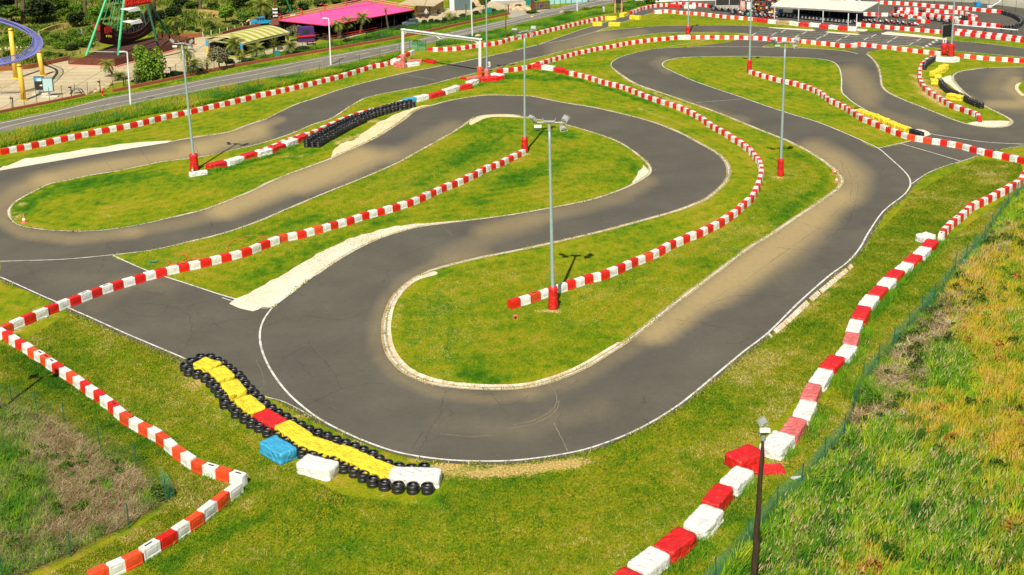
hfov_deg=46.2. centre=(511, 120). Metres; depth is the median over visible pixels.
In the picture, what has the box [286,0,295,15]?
green slanted pole
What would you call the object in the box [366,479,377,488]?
tyre
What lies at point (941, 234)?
barrier block
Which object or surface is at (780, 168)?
floodlight mast
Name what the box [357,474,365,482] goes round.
tyre
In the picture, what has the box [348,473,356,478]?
tyre
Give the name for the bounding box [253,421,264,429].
tyre
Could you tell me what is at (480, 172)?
barrier block
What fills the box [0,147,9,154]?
barrier block
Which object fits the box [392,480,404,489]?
tyre
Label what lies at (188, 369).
tyre
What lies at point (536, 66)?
tarp bale
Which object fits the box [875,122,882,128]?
barrier block
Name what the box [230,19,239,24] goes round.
shrub
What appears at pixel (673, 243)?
barrier block
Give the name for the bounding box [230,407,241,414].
tyre
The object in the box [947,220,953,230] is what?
barrier block
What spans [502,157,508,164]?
barrier block
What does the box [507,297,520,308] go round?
barrier block
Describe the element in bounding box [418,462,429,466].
tyre
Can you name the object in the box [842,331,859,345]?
tarp bale
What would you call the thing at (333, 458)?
tyre
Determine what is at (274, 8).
lattice tower
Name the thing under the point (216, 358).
tyre
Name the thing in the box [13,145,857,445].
track cracks
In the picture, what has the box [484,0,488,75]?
floodlight mast
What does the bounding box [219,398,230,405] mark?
tyre
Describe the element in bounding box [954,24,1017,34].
steel rail
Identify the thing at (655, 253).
barrier block
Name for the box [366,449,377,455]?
tyre
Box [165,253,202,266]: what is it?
hose
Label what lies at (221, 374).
tarp bale
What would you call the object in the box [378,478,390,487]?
tyre
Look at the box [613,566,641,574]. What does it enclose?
tarp bale
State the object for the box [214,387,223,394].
tyre
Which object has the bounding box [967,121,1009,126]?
concrete kerb
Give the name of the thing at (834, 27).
tarp bale
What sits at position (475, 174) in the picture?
barrier block
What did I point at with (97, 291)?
barrier block
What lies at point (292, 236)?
barrier block
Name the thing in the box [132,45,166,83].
bush
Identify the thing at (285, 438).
tyre
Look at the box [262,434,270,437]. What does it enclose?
tyre
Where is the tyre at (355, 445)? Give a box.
[348,442,359,448]
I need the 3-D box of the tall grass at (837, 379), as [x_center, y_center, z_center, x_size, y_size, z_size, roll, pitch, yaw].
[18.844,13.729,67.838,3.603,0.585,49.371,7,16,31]
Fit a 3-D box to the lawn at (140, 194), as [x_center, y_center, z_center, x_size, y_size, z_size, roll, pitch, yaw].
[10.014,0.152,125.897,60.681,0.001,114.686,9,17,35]
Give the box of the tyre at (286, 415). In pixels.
[280,412,290,418]
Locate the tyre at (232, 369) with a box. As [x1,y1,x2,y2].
[228,367,237,372]
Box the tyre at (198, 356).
[195,353,204,359]
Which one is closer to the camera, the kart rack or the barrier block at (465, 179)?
the barrier block at (465, 179)
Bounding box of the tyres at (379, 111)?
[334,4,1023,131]
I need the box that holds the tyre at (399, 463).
[393,461,404,466]
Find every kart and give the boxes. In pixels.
[730,11,743,14]
[764,14,777,17]
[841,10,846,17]
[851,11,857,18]
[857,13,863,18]
[869,19,881,23]
[888,14,898,17]
[905,21,918,25]
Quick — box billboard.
[614,0,622,12]
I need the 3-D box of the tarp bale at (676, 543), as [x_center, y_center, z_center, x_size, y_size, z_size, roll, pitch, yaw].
[6.946,18.058,51.075,1.165,0.580,1.953,11,18,41]
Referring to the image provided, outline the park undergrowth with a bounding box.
[0,0,352,65]
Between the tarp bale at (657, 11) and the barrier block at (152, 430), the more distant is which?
the tarp bale at (657, 11)
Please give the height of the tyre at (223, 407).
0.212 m
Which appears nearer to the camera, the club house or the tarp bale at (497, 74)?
the tarp bale at (497, 74)
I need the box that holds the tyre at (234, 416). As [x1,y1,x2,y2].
[231,411,238,418]
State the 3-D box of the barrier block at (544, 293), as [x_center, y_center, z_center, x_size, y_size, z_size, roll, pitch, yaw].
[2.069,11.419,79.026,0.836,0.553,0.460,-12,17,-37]
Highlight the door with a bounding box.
[449,0,453,10]
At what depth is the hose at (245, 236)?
92.06 m
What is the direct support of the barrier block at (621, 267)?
on the lawn at (140, 194)
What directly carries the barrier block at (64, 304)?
on the race track
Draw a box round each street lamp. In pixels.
[119,51,131,104]
[322,17,331,64]
[471,0,472,35]
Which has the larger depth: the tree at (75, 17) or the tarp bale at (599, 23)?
the tree at (75, 17)
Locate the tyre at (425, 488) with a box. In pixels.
[421,482,433,491]
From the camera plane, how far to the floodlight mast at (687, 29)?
175.54 m
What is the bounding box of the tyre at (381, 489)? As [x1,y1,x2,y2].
[378,485,390,491]
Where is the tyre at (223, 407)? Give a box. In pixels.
[219,405,227,409]
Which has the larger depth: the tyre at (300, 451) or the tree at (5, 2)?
the tree at (5, 2)
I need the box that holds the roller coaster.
[0,18,46,100]
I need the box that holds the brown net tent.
[387,0,443,17]
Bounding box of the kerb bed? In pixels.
[388,271,619,386]
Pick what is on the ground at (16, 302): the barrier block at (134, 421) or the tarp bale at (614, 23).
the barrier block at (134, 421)
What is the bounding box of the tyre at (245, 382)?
[241,380,250,386]
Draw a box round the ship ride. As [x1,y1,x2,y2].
[85,0,168,55]
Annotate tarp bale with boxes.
[189,169,207,176]
[193,357,221,372]
[206,160,226,168]
[208,365,235,382]
[220,379,247,400]
[225,156,244,166]
[234,394,265,416]
[239,150,257,159]
[252,408,287,430]
[255,147,272,156]
[259,435,297,465]
[268,143,285,152]
[275,420,312,443]
[281,138,298,146]
[293,134,307,142]
[295,435,341,457]
[296,454,339,481]
[330,444,374,469]
[357,457,393,479]
[389,466,441,488]
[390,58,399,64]
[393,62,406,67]
[402,96,416,101]
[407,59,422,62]
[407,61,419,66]
[413,94,429,101]
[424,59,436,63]
[427,90,445,98]
[442,85,459,94]
[459,83,472,90]
[465,79,478,84]
[466,75,481,79]
[480,75,498,82]
[490,72,504,77]
[532,63,543,68]
[541,64,554,70]
[554,67,565,73]
[592,21,601,25]
[605,16,616,19]
[608,22,620,25]
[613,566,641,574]
[619,12,627,16]
[627,546,670,574]
[629,15,640,19]
[654,10,661,13]
[654,526,696,564]
[668,4,681,7]
[677,35,690,39]
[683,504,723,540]
[684,5,695,8]
[701,483,733,510]
[719,466,753,496]
[723,444,764,469]
[757,18,768,22]
[759,430,795,461]
[767,19,775,23]
[776,20,792,24]
[780,416,806,443]
[789,21,798,25]
[792,399,817,425]
[798,22,808,26]
[800,382,821,403]
[809,22,820,27]
[809,367,833,391]
[819,24,829,28]
[819,354,844,376]
[828,25,838,29]
[835,344,857,363]
[838,26,847,30]
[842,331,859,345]
[845,318,862,332]
[848,26,856,30]
[851,305,870,325]
[854,108,868,115]
[858,294,879,312]
[864,112,879,119]
[868,285,888,301]
[874,115,890,124]
[876,277,896,290]
[884,268,904,279]
[885,120,900,127]
[894,261,913,274]
[895,124,910,132]
[903,254,922,268]
[913,246,931,260]
[915,232,935,242]
[921,239,938,251]
[929,69,940,75]
[929,78,940,84]
[933,74,941,77]
[936,56,950,62]
[936,67,945,73]
[938,64,948,69]
[945,93,963,100]
[947,56,959,62]
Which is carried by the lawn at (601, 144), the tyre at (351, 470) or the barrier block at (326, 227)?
the barrier block at (326, 227)
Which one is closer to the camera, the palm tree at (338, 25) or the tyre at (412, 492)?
the tyre at (412, 492)
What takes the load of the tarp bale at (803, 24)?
on the race track
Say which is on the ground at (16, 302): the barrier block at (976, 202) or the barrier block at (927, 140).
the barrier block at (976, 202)
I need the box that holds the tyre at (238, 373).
[233,370,242,377]
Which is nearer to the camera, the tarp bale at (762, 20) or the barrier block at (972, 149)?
the barrier block at (972, 149)
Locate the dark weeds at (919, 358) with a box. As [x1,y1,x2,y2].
[811,220,1023,574]
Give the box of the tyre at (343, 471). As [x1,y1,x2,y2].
[339,465,347,473]
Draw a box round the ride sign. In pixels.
[124,0,150,7]
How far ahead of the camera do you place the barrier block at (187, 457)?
58.74 m
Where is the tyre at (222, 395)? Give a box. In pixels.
[219,392,228,398]
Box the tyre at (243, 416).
[239,412,250,419]
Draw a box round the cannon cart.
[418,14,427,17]
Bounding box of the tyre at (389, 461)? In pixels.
[383,459,393,464]
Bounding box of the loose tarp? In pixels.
[751,463,785,475]
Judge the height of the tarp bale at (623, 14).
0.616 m
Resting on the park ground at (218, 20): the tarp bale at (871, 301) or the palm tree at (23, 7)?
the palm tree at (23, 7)
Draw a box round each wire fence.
[10,10,480,107]
[14,44,399,143]
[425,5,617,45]
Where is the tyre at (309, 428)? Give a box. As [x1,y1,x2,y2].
[303,425,313,431]
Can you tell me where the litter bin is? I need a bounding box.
[274,50,279,56]
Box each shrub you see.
[1,34,16,40]
[13,30,24,36]
[16,36,31,44]
[39,30,49,35]
[43,38,57,44]
[43,51,54,55]
[49,33,61,37]
[52,41,66,48]
[56,8,68,15]
[58,35,71,41]
[64,43,78,49]
[66,28,77,34]
[69,37,84,43]
[70,4,82,11]
[77,40,93,47]
[84,35,97,40]
[149,483,175,501]
[170,70,182,75]
[173,0,188,4]
[182,1,198,8]
[183,17,194,22]
[202,21,212,26]
[205,3,219,9]
[224,58,234,63]
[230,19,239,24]
[240,58,254,61]
[249,10,257,15]
[259,54,268,58]
[297,45,308,49]
[298,3,308,8]
[313,0,326,5]
[331,0,345,3]
[525,10,538,12]
[580,7,591,10]
[634,0,645,5]
[643,0,655,3]
[790,538,828,563]
[906,352,925,359]
[913,543,948,569]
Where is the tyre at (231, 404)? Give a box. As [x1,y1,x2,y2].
[227,401,236,408]
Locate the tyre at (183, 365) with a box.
[180,362,190,368]
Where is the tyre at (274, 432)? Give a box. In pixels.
[271,430,281,437]
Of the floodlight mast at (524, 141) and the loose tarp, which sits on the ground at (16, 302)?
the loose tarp
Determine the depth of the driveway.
204.52 m
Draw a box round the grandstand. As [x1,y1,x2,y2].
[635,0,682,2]
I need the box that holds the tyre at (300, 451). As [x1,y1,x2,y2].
[297,446,307,454]
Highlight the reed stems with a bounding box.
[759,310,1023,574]
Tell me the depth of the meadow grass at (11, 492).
56.20 m
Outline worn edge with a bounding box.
[7,32,1013,389]
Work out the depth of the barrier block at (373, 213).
96.24 m
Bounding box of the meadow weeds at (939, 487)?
[746,189,1023,574]
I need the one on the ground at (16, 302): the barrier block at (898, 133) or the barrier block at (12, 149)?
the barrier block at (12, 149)
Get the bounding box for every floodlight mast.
[170,38,198,170]
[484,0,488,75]
[512,26,536,152]
[528,114,570,309]
[686,0,689,34]
[747,0,751,72]
[770,36,800,176]
[947,0,954,56]
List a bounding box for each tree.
[0,0,14,5]
[0,5,22,21]
[21,0,25,23]
[23,0,55,22]
[45,0,68,12]
[65,12,85,26]
[83,0,86,12]
[87,4,111,21]
[97,59,114,76]
[110,69,127,80]
[118,7,142,19]
[129,66,141,83]
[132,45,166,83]
[156,10,164,20]
[164,4,182,16]
[168,15,185,30]
[176,45,194,71]
[185,55,205,73]
[202,55,210,69]
[207,45,230,67]
[217,5,234,21]
[222,33,243,54]
[232,0,249,6]
[233,49,245,59]
[236,11,250,25]
[246,42,266,57]
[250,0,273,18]
[268,7,282,19]
[269,37,281,54]
[275,0,295,10]
[282,40,299,53]
[286,25,299,36]
[330,19,345,38]
[341,15,354,34]
[354,9,371,33]
[381,5,389,29]
[443,12,455,20]
[478,0,490,9]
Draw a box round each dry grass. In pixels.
[0,396,166,574]
[785,217,1023,574]
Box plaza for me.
[0,37,314,109]
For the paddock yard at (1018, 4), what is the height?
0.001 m
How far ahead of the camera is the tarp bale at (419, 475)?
56.66 m
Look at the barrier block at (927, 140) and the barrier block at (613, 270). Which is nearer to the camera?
the barrier block at (613, 270)
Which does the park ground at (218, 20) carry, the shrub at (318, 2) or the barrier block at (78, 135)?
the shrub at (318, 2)
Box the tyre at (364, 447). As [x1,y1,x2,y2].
[357,445,368,452]
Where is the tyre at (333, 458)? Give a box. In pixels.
[329,456,340,461]
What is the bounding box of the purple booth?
[296,25,314,42]
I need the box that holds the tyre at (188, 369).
[183,366,193,373]
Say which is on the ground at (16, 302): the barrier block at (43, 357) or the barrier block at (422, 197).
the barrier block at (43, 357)
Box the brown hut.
[271,18,296,29]
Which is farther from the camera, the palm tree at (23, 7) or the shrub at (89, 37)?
the palm tree at (23, 7)
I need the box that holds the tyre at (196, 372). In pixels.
[192,369,202,375]
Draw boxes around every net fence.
[0,383,166,574]
[707,182,1022,574]
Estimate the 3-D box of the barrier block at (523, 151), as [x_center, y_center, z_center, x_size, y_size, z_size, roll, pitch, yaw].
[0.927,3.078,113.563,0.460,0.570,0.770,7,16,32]
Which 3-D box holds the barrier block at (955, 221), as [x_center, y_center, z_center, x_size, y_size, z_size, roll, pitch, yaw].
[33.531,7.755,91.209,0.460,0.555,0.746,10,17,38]
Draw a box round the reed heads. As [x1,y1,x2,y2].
[759,306,1023,574]
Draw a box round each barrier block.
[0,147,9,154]
[0,322,13,331]
[0,327,5,339]
[2,330,13,343]
[8,146,16,153]
[8,334,19,347]
[9,317,24,329]
[15,338,26,350]
[16,144,23,151]
[20,312,35,325]
[21,342,33,354]
[23,143,31,149]
[27,346,38,359]
[30,141,38,148]
[33,307,48,320]
[34,349,44,363]
[38,140,46,146]
[40,353,51,366]
[44,302,58,314]
[45,138,53,145]
[45,357,56,371]
[52,361,64,375]
[53,137,60,143]
[55,298,70,310]
[59,135,67,142]
[59,366,70,379]
[66,370,78,385]
[67,134,74,140]
[67,294,81,306]
[72,375,84,389]
[75,132,81,139]
[78,290,92,302]
[80,379,91,394]
[85,384,98,399]
[87,563,108,574]
[90,286,102,297]
[93,128,101,134]
[93,388,105,403]
[99,283,113,294]
[100,394,113,410]
[106,556,125,574]
[107,400,120,414]
[108,125,116,131]
[110,279,123,290]
[113,405,126,420]
[119,410,133,427]
[121,549,143,571]
[122,276,135,287]
[129,416,143,432]
[133,273,145,283]
[138,421,152,437]
[138,538,161,561]
[143,270,155,280]
[147,425,162,441]
[154,115,160,121]
[154,267,166,278]
[155,431,169,448]
[156,528,177,550]
[164,437,177,454]
[166,265,178,275]
[171,519,190,539]
[172,445,186,463]
[176,262,189,272]
[180,451,196,468]
[184,511,204,532]
[188,260,200,270]
[191,458,206,475]
[197,500,217,522]
[199,257,211,267]
[202,462,219,478]
[209,255,221,265]
[211,490,230,511]
[215,466,232,483]
[219,252,230,262]
[224,481,243,500]
[229,250,241,259]
[229,469,247,485]
[239,247,251,257]
[249,243,261,253]
[258,239,270,249]
[267,236,279,246]
[277,233,287,242]
[287,232,297,240]
[296,230,306,239]
[303,227,314,236]
[312,225,323,234]
[322,223,330,231]
[328,220,338,229]
[336,218,346,227]
[344,216,354,225]
[352,214,362,222]
[359,211,369,219]
[367,209,377,218]
[376,207,384,215]
[383,205,392,213]
[392,203,399,211]
[397,201,407,209]
[404,199,413,206]
[410,196,419,204]
[417,194,425,202]
[422,191,430,199]
[429,189,436,197]
[434,187,441,194]
[438,184,446,192]
[444,182,451,190]
[450,180,457,188]
[456,178,463,185]
[460,176,468,183]
[464,173,472,180]
[471,171,477,178]
[475,169,482,176]
[478,166,486,173]
[484,164,490,171]
[490,162,495,169]
[493,161,499,168]
[498,159,504,166]
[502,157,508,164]
[506,155,513,162]
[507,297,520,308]
[514,151,521,157]
[519,149,525,156]
[519,294,530,305]
[528,290,540,302]
[538,288,548,299]
[556,282,567,293]
[564,279,575,290]
[574,276,584,287]
[582,273,593,284]
[591,272,600,281]
[599,269,609,280]
[607,266,617,277]
[614,263,625,273]
[622,260,631,270]
[628,257,637,267]
[636,255,645,264]
[642,251,652,261]
[651,249,658,259]
[655,245,665,256]
[662,242,670,252]
[668,239,676,249]
[674,236,683,246]
[680,234,689,243]
[686,231,696,240]
[695,229,702,238]
[699,226,707,235]
[705,224,713,233]
[710,221,718,229]
[716,218,724,227]
[720,215,728,224]
[725,212,733,221]
[729,209,737,217]
[732,206,740,214]
[734,137,741,144]
[737,203,743,212]
[740,200,747,209]
[744,197,750,206]
[748,195,753,203]
[862,117,869,123]
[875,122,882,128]
[880,124,888,131]
[885,127,891,133]
[890,128,897,135]
[895,130,902,136]
[901,132,908,139]
[907,134,916,140]
[915,135,924,142]
[923,136,932,143]
[932,138,939,144]
[938,231,944,240]
[940,139,949,146]
[940,228,946,238]
[947,141,955,147]
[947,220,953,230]
[950,218,957,227]
[953,215,960,224]
[955,142,964,149]
[957,213,963,222]
[959,210,966,219]
[962,144,971,151]
[966,202,974,211]
[966,205,971,214]
[969,146,978,153]
[972,200,978,209]
[976,115,981,121]
[976,148,984,155]
[977,198,983,207]
[982,197,987,205]
[983,194,991,203]
[984,149,993,157]
[990,192,996,201]
[992,151,1002,158]
[993,190,999,198]
[997,188,1004,196]
[1001,153,1011,160]
[1002,186,1009,194]
[1005,184,1012,192]
[1009,154,1018,162]
[1009,181,1016,190]
[1017,156,1023,163]
[1017,177,1023,186]
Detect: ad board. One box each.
[31,76,47,94]
[40,77,58,97]
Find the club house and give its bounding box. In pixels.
[655,0,710,0]
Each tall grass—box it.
[0,333,245,574]
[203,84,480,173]
[657,238,950,574]
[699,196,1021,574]
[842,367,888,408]
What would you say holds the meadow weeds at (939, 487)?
on the ground at (16, 302)
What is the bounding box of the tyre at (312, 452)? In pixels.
[305,450,317,455]
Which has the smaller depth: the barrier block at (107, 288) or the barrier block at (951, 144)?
the barrier block at (107, 288)
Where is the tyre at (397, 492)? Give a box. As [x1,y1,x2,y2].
[391,485,403,494]
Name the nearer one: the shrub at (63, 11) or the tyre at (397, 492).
the tyre at (397, 492)
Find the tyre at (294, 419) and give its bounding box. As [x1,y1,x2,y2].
[287,417,297,421]
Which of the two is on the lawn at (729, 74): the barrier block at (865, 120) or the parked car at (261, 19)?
the barrier block at (865, 120)
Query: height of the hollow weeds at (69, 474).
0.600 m
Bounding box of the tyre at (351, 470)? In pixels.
[348,465,359,473]
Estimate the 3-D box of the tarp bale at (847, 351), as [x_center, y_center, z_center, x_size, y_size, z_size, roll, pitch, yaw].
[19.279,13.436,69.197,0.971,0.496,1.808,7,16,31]
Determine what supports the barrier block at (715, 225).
on the lawn at (140, 194)
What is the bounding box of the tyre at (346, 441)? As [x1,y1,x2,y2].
[339,438,350,445]
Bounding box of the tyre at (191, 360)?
[186,357,196,363]
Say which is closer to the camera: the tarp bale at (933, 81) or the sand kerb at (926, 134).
the sand kerb at (926, 134)
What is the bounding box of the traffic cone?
[20,213,27,223]
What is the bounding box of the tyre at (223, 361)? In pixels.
[218,359,227,364]
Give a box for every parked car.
[249,16,270,24]
[402,18,419,25]
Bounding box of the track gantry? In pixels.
[400,28,482,76]
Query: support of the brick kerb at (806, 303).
on the ground at (16, 302)
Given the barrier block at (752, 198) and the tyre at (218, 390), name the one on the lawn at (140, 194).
the barrier block at (752, 198)
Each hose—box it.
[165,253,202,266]
[226,235,269,252]
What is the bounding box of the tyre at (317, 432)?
[312,428,322,436]
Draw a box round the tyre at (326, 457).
[317,453,328,458]
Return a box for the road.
[0,0,624,132]
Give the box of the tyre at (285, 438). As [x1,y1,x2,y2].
[281,436,290,441]
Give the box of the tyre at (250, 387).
[245,384,255,391]
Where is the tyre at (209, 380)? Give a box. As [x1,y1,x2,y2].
[205,377,215,384]
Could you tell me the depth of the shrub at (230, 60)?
162.70 m
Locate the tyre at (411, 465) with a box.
[405,463,416,466]
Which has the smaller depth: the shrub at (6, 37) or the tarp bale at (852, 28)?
the tarp bale at (852, 28)
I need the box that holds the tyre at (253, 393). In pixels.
[249,389,259,396]
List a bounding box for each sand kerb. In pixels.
[331,105,428,159]
[917,129,930,135]
[1015,83,1023,95]
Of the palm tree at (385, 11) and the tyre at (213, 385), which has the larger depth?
the palm tree at (385, 11)
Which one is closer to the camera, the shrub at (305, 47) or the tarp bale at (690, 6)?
the shrub at (305, 47)
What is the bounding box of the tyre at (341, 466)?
[339,461,349,469]
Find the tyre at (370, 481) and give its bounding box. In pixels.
[366,475,378,484]
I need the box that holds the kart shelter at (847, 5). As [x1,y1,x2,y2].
[770,0,878,25]
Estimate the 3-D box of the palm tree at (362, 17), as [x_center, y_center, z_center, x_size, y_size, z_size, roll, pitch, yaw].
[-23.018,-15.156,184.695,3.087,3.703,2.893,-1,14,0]
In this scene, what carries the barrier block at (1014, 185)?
on the ground at (16, 302)
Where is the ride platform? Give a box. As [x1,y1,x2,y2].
[68,32,195,67]
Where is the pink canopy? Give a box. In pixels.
[275,0,414,39]
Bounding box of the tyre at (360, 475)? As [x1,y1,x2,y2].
[357,470,369,479]
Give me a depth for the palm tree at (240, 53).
165.34 m
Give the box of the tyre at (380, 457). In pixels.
[374,454,384,460]
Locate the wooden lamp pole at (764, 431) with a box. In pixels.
[750,415,770,574]
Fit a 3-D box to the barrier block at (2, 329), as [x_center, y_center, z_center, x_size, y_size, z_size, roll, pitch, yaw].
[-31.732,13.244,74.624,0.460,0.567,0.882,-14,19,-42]
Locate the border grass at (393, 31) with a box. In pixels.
[234,9,505,63]
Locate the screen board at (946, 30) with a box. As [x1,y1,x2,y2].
[941,23,951,54]
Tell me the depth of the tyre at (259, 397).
65.27 m
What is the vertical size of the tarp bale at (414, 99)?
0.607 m
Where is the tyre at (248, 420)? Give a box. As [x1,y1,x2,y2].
[245,417,256,425]
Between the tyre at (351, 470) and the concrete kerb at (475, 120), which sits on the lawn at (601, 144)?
the concrete kerb at (475, 120)
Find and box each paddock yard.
[715,5,745,8]
[915,0,1023,7]
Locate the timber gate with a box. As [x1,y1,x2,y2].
[530,0,549,9]
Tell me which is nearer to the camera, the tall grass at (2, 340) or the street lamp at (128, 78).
the tall grass at (2, 340)
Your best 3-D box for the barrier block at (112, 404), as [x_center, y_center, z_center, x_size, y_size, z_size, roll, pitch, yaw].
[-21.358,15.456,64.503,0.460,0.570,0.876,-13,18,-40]
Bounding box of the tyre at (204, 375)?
[200,372,210,379]
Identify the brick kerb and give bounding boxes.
[387,272,619,386]
[768,264,852,337]
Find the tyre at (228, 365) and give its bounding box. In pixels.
[222,363,232,367]
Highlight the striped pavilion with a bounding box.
[205,26,289,57]
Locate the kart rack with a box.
[753,0,779,12]
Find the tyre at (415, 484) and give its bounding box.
[406,481,418,490]
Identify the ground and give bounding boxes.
[0,0,389,65]
[0,0,1023,574]
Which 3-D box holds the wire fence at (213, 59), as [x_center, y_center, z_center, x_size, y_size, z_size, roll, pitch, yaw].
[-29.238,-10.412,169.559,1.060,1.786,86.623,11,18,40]
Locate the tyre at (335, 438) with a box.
[330,435,341,443]
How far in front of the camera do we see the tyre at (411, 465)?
57.88 m
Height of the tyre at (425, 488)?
0.220 m
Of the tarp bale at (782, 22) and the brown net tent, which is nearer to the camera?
the tarp bale at (782, 22)
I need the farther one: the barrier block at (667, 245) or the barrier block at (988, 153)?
the barrier block at (988, 153)
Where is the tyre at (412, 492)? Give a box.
[406,486,418,494]
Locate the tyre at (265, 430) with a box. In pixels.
[261,426,272,434]
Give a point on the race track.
(674, 356)
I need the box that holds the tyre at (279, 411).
[273,408,282,414]
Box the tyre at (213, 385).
[210,382,220,389]
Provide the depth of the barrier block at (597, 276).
81.57 m
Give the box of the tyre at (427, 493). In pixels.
[421,486,433,495]
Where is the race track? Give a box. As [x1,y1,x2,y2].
[0,0,1023,464]
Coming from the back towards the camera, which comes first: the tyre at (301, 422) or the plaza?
the plaza
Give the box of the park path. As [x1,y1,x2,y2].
[344,0,525,38]
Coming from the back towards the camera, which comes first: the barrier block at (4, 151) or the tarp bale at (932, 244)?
the barrier block at (4, 151)
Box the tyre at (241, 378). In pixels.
[236,375,246,381]
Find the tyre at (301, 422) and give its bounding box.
[295,420,305,426]
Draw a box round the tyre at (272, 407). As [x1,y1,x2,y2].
[266,404,276,410]
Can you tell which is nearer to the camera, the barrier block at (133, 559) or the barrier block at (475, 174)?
the barrier block at (133, 559)
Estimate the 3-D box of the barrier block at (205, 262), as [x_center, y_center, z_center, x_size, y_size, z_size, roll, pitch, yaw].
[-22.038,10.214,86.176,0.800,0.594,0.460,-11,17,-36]
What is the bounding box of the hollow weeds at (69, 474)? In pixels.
[5,413,123,555]
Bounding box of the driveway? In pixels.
[495,0,552,17]
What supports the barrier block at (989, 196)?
on the ground at (16, 302)
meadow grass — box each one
[0,402,160,574]
[721,187,1023,574]
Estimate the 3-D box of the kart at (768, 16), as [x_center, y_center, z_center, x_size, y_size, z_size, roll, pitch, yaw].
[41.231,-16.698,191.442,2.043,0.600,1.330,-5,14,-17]
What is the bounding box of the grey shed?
[449,0,470,10]
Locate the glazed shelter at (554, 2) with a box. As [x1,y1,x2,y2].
[549,0,587,4]
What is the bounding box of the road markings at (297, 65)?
[3,0,623,127]
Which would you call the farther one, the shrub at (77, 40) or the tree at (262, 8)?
the tree at (262, 8)
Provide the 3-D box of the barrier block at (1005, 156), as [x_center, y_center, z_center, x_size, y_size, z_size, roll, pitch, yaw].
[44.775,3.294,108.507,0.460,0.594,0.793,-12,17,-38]
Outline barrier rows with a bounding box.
[80,0,1023,137]
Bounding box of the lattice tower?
[272,0,277,17]
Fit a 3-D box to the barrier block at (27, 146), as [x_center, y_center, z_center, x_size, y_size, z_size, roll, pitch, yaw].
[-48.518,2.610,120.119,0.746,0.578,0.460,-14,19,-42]
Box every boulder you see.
[104,81,111,85]
[472,1,479,6]
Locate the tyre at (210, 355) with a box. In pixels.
[205,353,214,358]
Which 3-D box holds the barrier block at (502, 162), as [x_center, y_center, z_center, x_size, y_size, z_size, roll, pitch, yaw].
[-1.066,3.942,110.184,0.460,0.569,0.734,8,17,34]
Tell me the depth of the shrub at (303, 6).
211.62 m
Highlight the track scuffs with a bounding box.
[256,140,567,450]
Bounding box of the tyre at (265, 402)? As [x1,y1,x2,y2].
[260,399,270,405]
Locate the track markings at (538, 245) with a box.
[0,13,1019,461]
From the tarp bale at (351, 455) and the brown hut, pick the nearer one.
the tarp bale at (351, 455)
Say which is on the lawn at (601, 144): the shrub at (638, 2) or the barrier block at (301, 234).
the barrier block at (301, 234)
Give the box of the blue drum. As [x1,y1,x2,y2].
[976,1,981,7]
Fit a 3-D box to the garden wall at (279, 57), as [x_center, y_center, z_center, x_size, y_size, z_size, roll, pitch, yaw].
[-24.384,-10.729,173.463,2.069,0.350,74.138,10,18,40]
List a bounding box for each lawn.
[10,32,839,384]
[112,117,648,307]
[596,13,814,31]
[663,56,909,147]
[763,43,856,50]
[827,29,858,33]
[857,27,881,30]
[867,45,1023,126]
[886,31,1023,47]
[1018,82,1023,93]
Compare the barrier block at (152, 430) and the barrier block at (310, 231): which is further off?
the barrier block at (310, 231)
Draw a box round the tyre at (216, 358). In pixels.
[212,356,221,360]
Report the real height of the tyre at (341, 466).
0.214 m
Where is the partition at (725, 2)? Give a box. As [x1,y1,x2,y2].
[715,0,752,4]
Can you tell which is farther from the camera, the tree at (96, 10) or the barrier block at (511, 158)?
the tree at (96, 10)
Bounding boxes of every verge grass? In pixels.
[0,17,507,120]
[0,50,406,147]
[435,0,641,46]
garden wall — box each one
[0,56,69,70]
[0,93,85,112]
[38,22,74,34]
[112,12,508,91]
[180,33,202,36]
[198,9,218,15]
[221,23,260,34]
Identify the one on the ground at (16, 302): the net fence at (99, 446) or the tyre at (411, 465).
the net fence at (99, 446)
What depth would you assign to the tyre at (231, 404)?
64.33 m
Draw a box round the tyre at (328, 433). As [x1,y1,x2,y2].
[322,431,332,439]
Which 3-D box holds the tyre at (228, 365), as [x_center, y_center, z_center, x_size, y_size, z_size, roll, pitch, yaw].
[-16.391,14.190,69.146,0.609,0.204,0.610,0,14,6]
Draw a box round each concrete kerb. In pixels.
[0,141,168,169]
[229,220,460,310]
[469,115,522,124]
[632,165,648,182]
[769,27,815,30]
[827,31,858,34]
[881,32,944,39]
[942,75,963,93]
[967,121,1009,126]
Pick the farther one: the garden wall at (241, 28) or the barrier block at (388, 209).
the garden wall at (241, 28)
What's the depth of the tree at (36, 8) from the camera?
201.40 m
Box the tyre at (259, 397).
[254,394,264,401]

